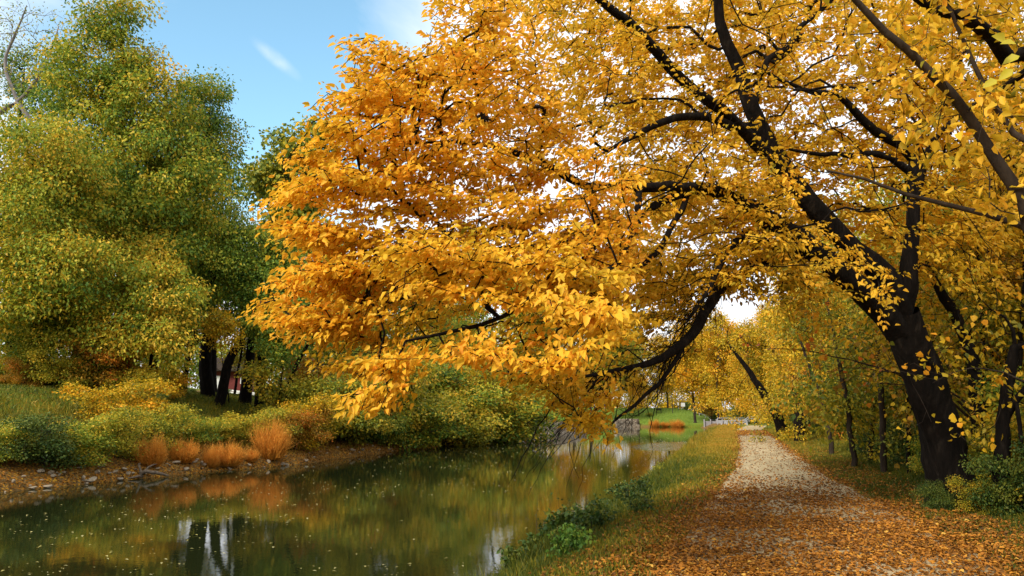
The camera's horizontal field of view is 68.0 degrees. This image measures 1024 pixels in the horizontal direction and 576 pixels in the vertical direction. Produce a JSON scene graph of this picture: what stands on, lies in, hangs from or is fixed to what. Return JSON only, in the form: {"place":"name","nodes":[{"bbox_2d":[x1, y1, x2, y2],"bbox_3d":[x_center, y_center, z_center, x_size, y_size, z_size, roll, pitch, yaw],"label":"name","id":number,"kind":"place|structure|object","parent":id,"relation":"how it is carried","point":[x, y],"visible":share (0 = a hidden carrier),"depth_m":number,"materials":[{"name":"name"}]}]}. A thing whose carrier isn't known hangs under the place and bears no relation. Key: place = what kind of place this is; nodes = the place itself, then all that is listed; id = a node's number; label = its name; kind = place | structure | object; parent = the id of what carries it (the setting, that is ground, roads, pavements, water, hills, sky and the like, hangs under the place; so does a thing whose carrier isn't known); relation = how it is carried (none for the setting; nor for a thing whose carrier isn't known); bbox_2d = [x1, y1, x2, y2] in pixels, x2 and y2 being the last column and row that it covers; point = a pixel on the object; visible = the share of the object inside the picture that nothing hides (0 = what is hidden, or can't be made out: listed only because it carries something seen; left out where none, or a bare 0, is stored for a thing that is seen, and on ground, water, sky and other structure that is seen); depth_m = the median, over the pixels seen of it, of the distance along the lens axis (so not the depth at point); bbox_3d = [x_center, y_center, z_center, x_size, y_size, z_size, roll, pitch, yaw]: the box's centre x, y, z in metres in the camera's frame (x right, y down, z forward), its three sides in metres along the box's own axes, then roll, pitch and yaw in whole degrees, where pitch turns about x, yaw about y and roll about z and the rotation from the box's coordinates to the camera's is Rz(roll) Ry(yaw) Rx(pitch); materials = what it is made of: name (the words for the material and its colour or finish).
{"place":"outdoors","nodes":[
{"label":"outdoors","id":0,"kind":"place"},
{"bbox_2d":[0,427,706,575],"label":"canal water","id":1,"kind":"structure","parent":0,"point":[456,523],"depth_m":18.82,"materials":[{"name":"green liquid"}]},
{"bbox_2d":[2,431,688,574],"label":"floating leaves","id":2,"kind":"object","parent":1,"relation":"on","point":[288,509],"visible":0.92,"depth_m":18.42,"materials":[{"name":"yellow plant"}]},
{"bbox_2d":[0,386,1023,575],"bbox_3d":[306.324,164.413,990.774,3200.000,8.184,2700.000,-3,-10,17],"label":"ground","id":3,"kind":"structure","parent":0,"point":[195,469],"depth_m":32.16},
{"bbox_2d":[0,422,39,466],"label":"shrub","id":4,"kind":"object","parent":3,"relation":"on","point":[7,433],"visible":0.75,"depth_m":24.93,"materials":[{"name":"green plant"}]},
{"bbox_2d":[0,356,47,386],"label":"shrub","id":5,"kind":"object","parent":3,"relation":"on","point":[13,369],"visible":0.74,"depth_m":36.45,"materials":[{"name":"orange plant"}]},
{"bbox_2d":[0,0,68,123],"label":"bare tree","id":6,"kind":"object","parent":3,"relation":"on","point":[6,72],"visible":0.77,"depth_m":50.63,"materials":[{"name":"plant"}]},
{"bbox_2d":[0,41,83,352],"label":"broadleaf tree","id":7,"kind":"object","parent":3,"relation":"on","point":[24,84],"visible":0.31,"depth_m":55.66,"materials":[{"name":"green plant"}]},
{"bbox_2d":[0,412,98,473],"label":"shrub","id":8,"kind":"object","parent":3,"relation":"on","point":[44,448],"visible":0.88,"depth_m":25.79,"materials":[{"name":"green plant"}]},
{"bbox_2d":[21,346,109,390],"bbox_3d":[-21.863,4.040,37.346,4.091,2.242,3.056,7,-12,-36],"label":"shrub","id":9,"kind":"object","parent":3,"relation":"on","point":[33,355],"visible":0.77,"depth_m":36.78,"materials":[{"name":"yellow plant"}]},
{"bbox_2d":[0,96,135,384],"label":"broadleaf tree","id":10,"kind":"object","parent":3,"relation":"on","point":[31,194],"visible":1,"depth_m":36.29,"materials":[{"name":"green plant"}]},
{"bbox_2d":[0,279,148,386],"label":"broadleaf tree","id":11,"kind":"object","parent":3,"relation":"on","point":[53,331],"visible":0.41,"depth_m":37.38,"materials":[{"name":"green plant"}]},
{"bbox_2d":[28,413,135,468],"bbox_3d":[-15.816,5.609,27.692,3.373,2.186,2.782,1,-9,-3],"label":"shrub","id":12,"kind":"object","parent":3,"relation":"on","point":[93,438],"visible":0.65,"depth_m":27.57,"materials":[{"name":"green plant"}]},
{"bbox_2d":[55,334,155,391],"bbox_3d":[-20.214,4.067,38.121,4.454,3.280,4.458,-1,-9,3],"label":"shrub","id":13,"kind":"object","parent":3,"relation":"on","point":[113,363],"visible":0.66,"depth_m":37.28,"materials":[{"name":"green plant"}]},
{"bbox_2d":[51,376,182,420],"bbox_3d":[-17.126,5.251,33.879,5.756,2.670,4.353,0,-9,1],"label":"shrub","id":14,"kind":"object","parent":3,"relation":"on","point":[97,404],"visible":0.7,"depth_m":33.42,"materials":[{"name":"yellow plant"}]},
{"bbox_2d":[79,403,154,460],"bbox_3d":[-15.334,5.672,29.546,3.130,2.352,4.347,3,-10,-15],"label":"shrub","id":15,"kind":"object","parent":3,"relation":"on","point":[124,442],"visible":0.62,"depth_m":28.80,"materials":[{"name":"green plant"}]},
{"bbox_2d":[15,0,241,363],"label":"broadleaf tree","id":16,"kind":"object","parent":3,"relation":"on","point":[115,100],"visible":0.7,"depth_m":43.36,"materials":[{"name":"green plant"}]},
{"bbox_2d":[66,222,215,378],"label":"broadleaf tree","id":17,"kind":"object","parent":3,"relation":"on","point":[152,324],"visible":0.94,"depth_m":37.60,"materials":[{"name":"green plant"}]},
{"bbox_2d":[99,361,184,398],"bbox_3d":[-18.468,4.765,37.831,4.330,2.335,3.091,-6,-11,33],"label":"shrub","id":18,"kind":"object","parent":3,"relation":"on","point":[134,375],"visible":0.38,"depth_m":37.47,"materials":[{"name":"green plant"}]},
{"bbox_2d":[125,431,169,466],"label":"grass clump","id":19,"kind":"object","parent":3,"relation":"on","point":[156,453],"visible":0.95,"depth_m":29.73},
{"bbox_2d":[125,403,201,453],"bbox_3d":[-15.181,5.979,32.098,3.413,2.346,3.064,1,-10,-8],"label":"shrub","id":20,"kind":"object","parent":3,"relation":"on","point":[160,422],"visible":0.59,"depth_m":31.94,"materials":[{"name":"green plant"}]},
{"bbox_2d":[0,324,332,391],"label":"distant woods","id":21,"kind":"object","parent":3,"relation":"on","point":[194,368],"visible":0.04,"depth_m":130.72,"materials":[{"name":"green plant"}]},
{"bbox_2d":[149,367,197,402],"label":"shrub","id":22,"kind":"object","parent":3,"relation":"on","point":[181,382],"visible":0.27,"depth_m":39.37,"materials":[{"name":"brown plant"}]},
{"bbox_2d":[167,432,202,463],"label":"grass clump","id":23,"kind":"object","parent":3,"relation":"on","point":[185,454],"visible":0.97,"depth_m":31.61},
{"bbox_2d":[162,413,230,446],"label":"shrub","id":24,"kind":"object","parent":3,"relation":"on","point":[199,429],"visible":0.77,"depth_m":33.81,"materials":[{"name":"green plant"}]},
{"bbox_2d":[137,64,260,391],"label":"broadleaf tree","id":25,"kind":"object","parent":3,"relation":"on","point":[207,96],"visible":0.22,"depth_m":49.58,"materials":[{"name":"green plant"}]},
{"bbox_2d":[174,205,259,396],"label":"grove tree","id":26,"kind":"object","parent":3,"relation":"on","point":[206,380],"visible":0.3,"depth_m":45.67,"materials":[{"name":"green plant"}]},
{"bbox_2d":[0,383,438,474],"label":"bank grass","id":27,"kind":"structure","parent":3,"relation":"on","point":[225,409],"depth_m":35.17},
{"bbox_2d":[197,305,244,401],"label":"broadleaf tree","id":28,"kind":"object","parent":3,"relation":"on","point":[216,325],"visible":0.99,"depth_m":40.78,"materials":[{"name":"green plant"}]},
{"bbox_2d":[0,427,453,489],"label":"bank litter","id":29,"kind":"object","parent":3,"relation":"on","point":[182,469],"visible":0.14,"depth_m":31.20,"materials":[{"name":"brown plant"}]},
{"bbox_2d":[205,437,249,466],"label":"grass clump","id":30,"kind":"object","parent":3,"relation":"on","point":[233,457],"visible":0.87,"depth_m":33.19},
{"bbox_2d":[165,221,312,410],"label":"grove tree","id":31,"kind":"object","parent":3,"relation":"on","point":[256,403],"visible":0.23,"depth_m":45.20,"materials":[{"name":"green plant"}]},
{"bbox_2d":[188,183,322,406],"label":"grove tree","id":32,"kind":"object","parent":3,"relation":"on","point":[222,392],"visible":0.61,"depth_m":44.16,"materials":[{"name":"green plant"}]},
{"bbox_2d":[183,211,332,404],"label":"broadleaf tree","id":33,"kind":"object","parent":3,"relation":"on","point":[245,395],"visible":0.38,"depth_m":45.22,"materials":[{"name":"green plant"}]},
{"bbox_2d":[220,407,306,440],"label":"shrub","id":34,"kind":"object","parent":3,"relation":"on","point":[244,420],"visible":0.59,"depth_m":37.11,"materials":[{"name":"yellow plant"}]},
{"bbox_2d":[246,410,296,459],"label":"grass clump","id":35,"kind":"object","parent":3,"relation":"on","point":[271,446],"visible":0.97,"depth_m":35.49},
{"bbox_2d":[248,300,319,404],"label":"broadleaf tree","id":36,"kind":"object","parent":3,"relation":"on","point":[265,346],"visible":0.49,"depth_m":43.04,"materials":[{"name":"green plant"}]},
{"bbox_2d":[233,112,347,388],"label":"broadleaf tree","id":37,"kind":"object","parent":3,"relation":"on","point":[261,172],"visible":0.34,"depth_m":64.79,"materials":[{"name":"green plant"}]},
{"bbox_2d":[254,403,336,449],"bbox_3d":[-10.940,7.186,38.910,3.757,2.669,5.117,0,-9,2],"label":"shrub","id":38,"kind":"object","parent":3,"relation":"on","point":[295,420],"visible":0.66,"depth_m":38.69,"materials":[{"name":"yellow plant"}]},
{"bbox_2d":[232,356,362,444],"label":"shrub","id":39,"kind":"object","parent":3,"relation":"on","point":[255,374],"visible":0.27,"depth_m":43.07,"materials":[{"name":"green plant"}]},
{"bbox_2d":[259,390,343,450],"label":"shrub","id":40,"kind":"object","parent":3,"relation":"on","point":[318,404],"visible":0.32,"depth_m":40.27,"materials":[{"name":"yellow plant"}]},
{"bbox_2d":[234,255,385,420],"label":"grove tree","id":41,"kind":"object","parent":3,"relation":"on","point":[303,350],"visible":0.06,"depth_m":44.10,"materials":[{"name":"green plant"}]},
{"bbox_2d":[255,372,394,448],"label":"shrub","id":42,"kind":"object","parent":3,"relation":"on","point":[356,383],"visible":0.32,"depth_m":43.49,"materials":[{"name":"green plant"}]},
{"bbox_2d":[263,353,408,431],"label":"shrub","id":43,"kind":"object","parent":3,"relation":"on","point":[303,367],"visible":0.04,"depth_m":46.27,"materials":[{"name":"green plant"}]},
{"bbox_2d":[334,396,409,442],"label":"shrub","id":44,"kind":"object","parent":3,"relation":"on","point":[384,425],"visible":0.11,"depth_m":45.72,"materials":[{"name":"green plant"}]},
{"bbox_2d":[335,360,457,436],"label":"shrub","id":45,"kind":"object","parent":3,"relation":"on","point":[426,401],"visible":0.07,"depth_m":53.80,"materials":[{"name":"green plant"}]},
{"bbox_2d":[350,352,447,442],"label":"shrub","id":46,"kind":"object","parent":3,"relation":"on","point":[418,386],"visible":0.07,"depth_m":50.84,"materials":[{"name":"green plant"}]},
{"bbox_2d":[384,295,461,351],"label":"woodland tree","id":47,"kind":"object","parent":3,"relation":"on","point":[432,330],"visible":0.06,"depth_m":84.38,"materials":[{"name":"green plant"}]},
{"bbox_2d":[335,346,516,436],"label":"shrub","id":48,"kind":"object","parent":3,"relation":"on","point":[491,400],"visible":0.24,"depth_m":59.51,"materials":[{"name":"green plant"}]},
{"bbox_2d":[391,394,471,450],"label":"shrub","id":49,"kind":"object","parent":3,"relation":"on","point":[418,438],"visible":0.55,"depth_m":52.82,"materials":[{"name":"green plant"}]},
{"bbox_2d":[382,355,539,444],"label":"shrub","id":50,"kind":"object","parent":3,"relation":"on","point":[507,403],"visible":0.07,"depth_m":63.77,"materials":[{"name":"green plant"}]},
{"bbox_2d":[420,382,516,446],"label":"shrub","id":51,"kind":"object","parent":3,"relation":"on","point":[482,425],"visible":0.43,"depth_m":57.14,"materials":[{"name":"green plant"}]},
{"bbox_2d":[432,279,520,371],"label":"woodland tree","id":52,"kind":"object","parent":3,"relation":"on","point":[478,315],"visible":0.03,"depth_m":97.58,"materials":[{"name":"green plant"}]},
{"bbox_2d":[439,351,523,417],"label":"shrub","id":53,"kind":"object","parent":3,"relation":"on","point":[479,371],"visible":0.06,"depth_m":63.21,"materials":[{"name":"green plant"}]},
{"bbox_2d":[466,376,558,443],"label":"shrub","id":54,"kind":"object","parent":3,"relation":"on","point":[530,411],"visible":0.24,"depth_m":63.41,"materials":[{"name":"green plant"}]},
{"bbox_2d":[480,375,561,441],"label":"shrub","id":55,"kind":"object","parent":3,"relation":"on","point":[541,426],"visible":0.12,"depth_m":66.74,"materials":[{"name":"green plant"}]},
{"bbox_2d":[493,270,581,372],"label":"woodland tree","id":56,"kind":"object","parent":3,"relation":"on","point":[540,348],"visible":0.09,"depth_m":110.77,"materials":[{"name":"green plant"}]},
{"bbox_2d":[538,508,577,539],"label":"weed","id":57,"kind":"object","parent":3,"relation":"on","point":[558,520],"visible":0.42,"depth_m":12.70,"materials":[{"name":"green plant"}]},
{"bbox_2d":[545,522,596,557],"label":"weed","id":58,"kind":"object","parent":3,"relation":"on","point":[570,535],"visible":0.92,"depth_m":9.37,"materials":[{"name":"green plant"}]},
{"bbox_2d":[569,497,617,530],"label":"weed","id":59,"kind":"object","parent":3,"relation":"on","point":[597,517],"visible":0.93,"depth_m":11.82,"materials":[{"name":"green plant"}]},
{"bbox_2d":[455,424,740,575],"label":"bank grass","id":60,"kind":"structure","parent":3,"relation":"on","point":[696,448],"depth_m":12.41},
{"bbox_2d":[562,328,636,413],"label":"woodland tree","id":61,"kind":"object","parent":3,"relation":"on","point":[615,353],"visible":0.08,"depth_m":150.43,"materials":[{"name":"yellow plant"}]},
{"bbox_2d":[472,324,768,420],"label":"distant woods","id":62,"kind":"object","parent":3,"relation":"on","point":[663,402],"visible":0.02,"depth_m":196.88,"materials":[{"name":"yellow plant"}]},
{"bbox_2d":[236,0,1023,506],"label":"golden tree","id":63,"kind":"object","parent":3,"relation":"on","point":[586,284],"visible":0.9,"depth_m":9.14,"materials":[{"name":"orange plant"}]},
{"bbox_2d":[614,476,659,515],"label":"weed","id":64,"kind":"object","parent":3,"relation":"on","point":[642,503],"visible":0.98,"depth_m":12.21,"materials":[{"name":"green plant"}]},
{"bbox_2d":[646,333,681,407],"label":"woodland tree","id":65,"kind":"object","parent":3,"relation":"on","point":[659,371],"visible":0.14,"depth_m":170.95,"materials":[{"name":"yellow plant"}]},
{"bbox_2d":[662,308,720,422],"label":"woodland tree","id":66,"kind":"object","parent":3,"relation":"on","point":[685,384],"visible":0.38,"depth_m":147.50,"materials":[{"name":"yellow plant"}]},
{"bbox_2d":[693,312,741,419],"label":"woodland tree","id":67,"kind":"object","parent":3,"relation":"on","point":[721,385],"visible":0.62,"depth_m":139.42,"materials":[{"name":"yellow plant"}]},
{"bbox_2d":[726,350,757,423],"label":"woodland tree","id":68,"kind":"object","parent":3,"relation":"on","point":[737,382],"visible":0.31,"depth_m":124.69,"materials":[{"name":"yellow plant"}]},
{"bbox_2d":[688,306,798,437],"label":"leaning tree","id":69,"kind":"object","parent":3,"relation":"on","point":[781,426],"visible":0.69,"depth_m":51.93,"materials":[{"name":"yellow plant"}]},
{"bbox_2d":[726,301,785,419],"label":"woodland tree","id":70,"kind":"object","parent":3,"relation":"on","point":[754,363],"visible":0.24,"depth_m":85.80,"materials":[{"name":"yellow plant"}]},
{"bbox_2d":[744,313,782,419],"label":"woodland tree","id":71,"kind":"object","parent":3,"relation":"on","point":[765,337],"visible":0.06,"depth_m":81.88,"materials":[{"name":"yellow plant"}]},
{"bbox_2d":[528,429,1023,575],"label":"fallen leaves","id":72,"kind":"object","parent":3,"relation":"on","point":[888,533],"visible":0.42,"depth_m":9.73,"materials":[{"name":"orange plant"}]},
{"bbox_2d":[722,326,864,441],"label":"woodland tree","id":73,"kind":"object","parent":3,"relation":"on","point":[798,428],"visible":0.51,"depth_m":43.77,"materials":[{"name":"yellow plant"}]},
{"bbox_2d":[751,299,863,453],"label":"slim tree","id":74,"kind":"object","parent":3,"relation":"on","point":[831,446],"visible":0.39,"depth_m":29.97,"materials":[{"name":"yellow leaf"},{"name":"brown bark"}]},
{"bbox_2d":[753,190,863,423],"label":"woodland tree","id":75,"kind":"object","parent":3,"relation":"on","point":[783,317],"visible":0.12,"depth_m":44.66,"materials":[{"name":"yellow plant"}]},
{"bbox_2d":[767,232,904,404],"bbox_3d":[15.104,2.255,33.100,6.525,9.898,7.314,4,-14,-29],"label":"woodland tree","id":76,"kind":"object","parent":3,"relation":"on","point":[825,289],"visible":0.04,"depth_m":34.43,"materials":[{"name":"yellow plant"}]},
{"bbox_2d":[774,239,903,465],"bbox_3d":[10.460,1.915,23.046,4.252,7.223,5.626,4,-10,-23],"label":"slim tree","id":77,"kind":"object","parent":3,"relation":"on","point":[854,457],"visible":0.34,"depth_m":22.94,"materials":[{"name":"yellow plant"}]},
{"bbox_2d":[709,300,974,423],"bbox_3d":[6.338,2.079,14.470,5.159,3.666,2.413,-4,-10,21],"label":"sapling","id":78,"kind":"object","parent":3,"relation":"on","point":[864,353],"visible":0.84,"depth_m":14.57,"materials":[{"name":"yellow plant"}]},
{"bbox_2d":[785,285,945,471],"bbox_3d":[9.281,2.248,20.461,4.604,5.681,4.539,7,-12,-36],"label":"slim tree","id":79,"kind":"object","parent":3,"relation":"on","point":[883,459],"visible":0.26,"depth_m":20.42,"materials":[{"name":"yellow plant"}]},
{"bbox_2d":[755,312,982,428],"bbox_3d":[6.852,2.118,14.364,4.227,3.559,3.301,-3,-10,17],"label":"sapling","id":80,"kind":"object","parent":3,"relation":"on","point":[821,357],"visible":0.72,"depth_m":14.40,"materials":[{"name":"yellow plant"}]},
{"bbox_2d":[782,239,972,474],"bbox_3d":[9.896,1.771,19.939,5.091,6.428,3.546,-7,-12,36],"label":"slim tree","id":81,"kind":"object","parent":3,"relation":"on","point":[878,442],"visible":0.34,"depth_m":20.14,"materials":[{"name":"yellow plant"}]},
{"bbox_2d":[765,169,1002,451],"bbox_3d":[12.180,0.465,24.332,6.703,10.542,6.669,-8,-13,41],"label":"woodland tree","id":82,"kind":"object","parent":3,"relation":"on","point":[839,411],"visible":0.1,"depth_m":23.79,"materials":[{"name":"yellow plant"}]},
{"bbox_2d":[764,425,1023,575],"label":"verge grass","id":83,"kind":"structure","parent":3,"relation":"on","point":[914,478],"depth_m":18.45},
{"bbox_2d":[874,415,920,463],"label":"shrub","id":84,"kind":"object","parent":3,"relation":"on","point":[900,442],"visible":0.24,"depth_m":21.71,"materials":[{"name":"green plant"}]},
{"bbox_2d":[804,330,991,469],"bbox_3d":[6.744,2.416,14.165,3.855,2.903,3.128,7,-12,-38],"label":"sapling","id":85,"kind":"object","parent":3,"relation":"on","point":[856,390],"visible":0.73,"depth_m":14.27,"materials":[{"name":"yellow plant"}]},
{"bbox_2d":[799,171,1023,425],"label":"slim tree","id":86,"kind":"object","parent":3,"relation":"on","point":[957,302],"visible":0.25,"depth_m":16.27,"materials":[{"name":"yellow plant"}]},
{"bbox_2d":[814,0,1023,260],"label":"overhanging tree","id":87,"kind":"object","parent":3,"relation":"on","point":[933,12],"visible":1,"depth_m":6.93,"materials":[{"name":"yellow plant"}]},
{"bbox_2d":[817,211,1023,483],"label":"leaning tree","id":88,"kind":"object","parent":3,"relation":"on","point":[948,303],"visible":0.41,"depth_m":14.64,"materials":[{"name":"yellow plant"}]},
{"bbox_2d":[821,151,1023,402],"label":"woodland tree","id":89,"kind":"object","parent":3,"relation":"on","point":[871,337],"visible":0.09,"depth_m":22.04,"materials":[{"name":"yellow plant"}]},
{"bbox_2d":[909,478,959,510],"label":"shrub","id":90,"kind":"object","parent":3,"relation":"on","point":[941,500],"visible":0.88,"depth_m":12.63,"materials":[{"name":"green plant"}]},
{"bbox_2d":[847,142,1023,418],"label":"woodland tree","id":91,"kind":"object","parent":3,"relation":"on","point":[993,353],"visible":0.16,"depth_m":17.09,"materials":[{"name":"yellow plant"}]},
{"bbox_2d":[881,305,1023,452],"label":"sapling","id":92,"kind":"object","parent":3,"relation":"on","point":[952,417],"visible":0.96,"depth_m":11.31,"materials":[{"name":"yellow plant"}]},
{"bbox_2d":[887,159,1023,439],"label":"slim tree","id":93,"kind":"object","parent":3,"relation":"on","point":[1020,339],"visible":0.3,"depth_m":14.97,"materials":[{"name":"yellow plant"}]},
{"bbox_2d":[921,157,1023,509],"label":"crooked tree","id":94,"kind":"object","parent":3,"relation":"on","point":[1002,430],"visible":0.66,"depth_m":12.20,"materials":[{"name":"yellow plant"}]},
{"bbox_2d":[944,475,1020,515],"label":"shrub","id":95,"kind":"object","parent":3,"relation":"on","point":[952,484],"visible":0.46,"depth_m":12.14,"materials":[{"name":"green plant"}]},
{"bbox_2d":[946,83,1023,357],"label":"woodland tree","id":96,"kind":"object","parent":3,"relation":"on","point":[1002,296],"visible":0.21,"depth_m":16.26,"materials":[{"name":"yellow plant"}]},
{"bbox_2d":[955,452,1023,518],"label":"shrub","id":97,"kind":"object","parent":3,"relation":"on","point":[1011,487],"visible":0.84,"depth_m":11.84,"materials":[{"name":"green plant"}]},
{"bbox_2d":[964,403,1023,486],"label":"shrub","id":98,"kind":"object","parent":3,"relation":"on","point":[973,454],"visible":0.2,"depth_m":13.48,"materials":[{"name":"green plant"}]},
{"bbox_2d":[972,365,1023,459],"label":"shrub","id":99,"kind":"object","parent":3,"relation":"on","point":[994,389],"visible":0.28,"depth_m":13.63,"materials":[{"name":"green plant"}]},
{"bbox_2d":[998,426,1023,501],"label":"shrub","id":100,"kind":"object","parent":3,"relation":"on","point":[1017,450],"visible":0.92,"depth_m":11.46,"materials":[{"name":"green plant"}]},
{"bbox_2d":[0,0,1023,409],"label":"sky","id":101,"kind":"structure","parent":0,"point":[279,51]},
{"bbox_2d":[665,425,1006,575],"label":"path","id":102,"kind":"structure","parent":0,"point":[751,458],"depth_m":14.20,"materials":[{"name":"gravel"}]},
{"bbox_2d":[727,436,866,509],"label":"scattered leaves","id":103,"kind":"object","parent":102,"relation":"on","point":[808,471],"visible":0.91,"depth_m":18.53,"materials":[{"name":"plant"}]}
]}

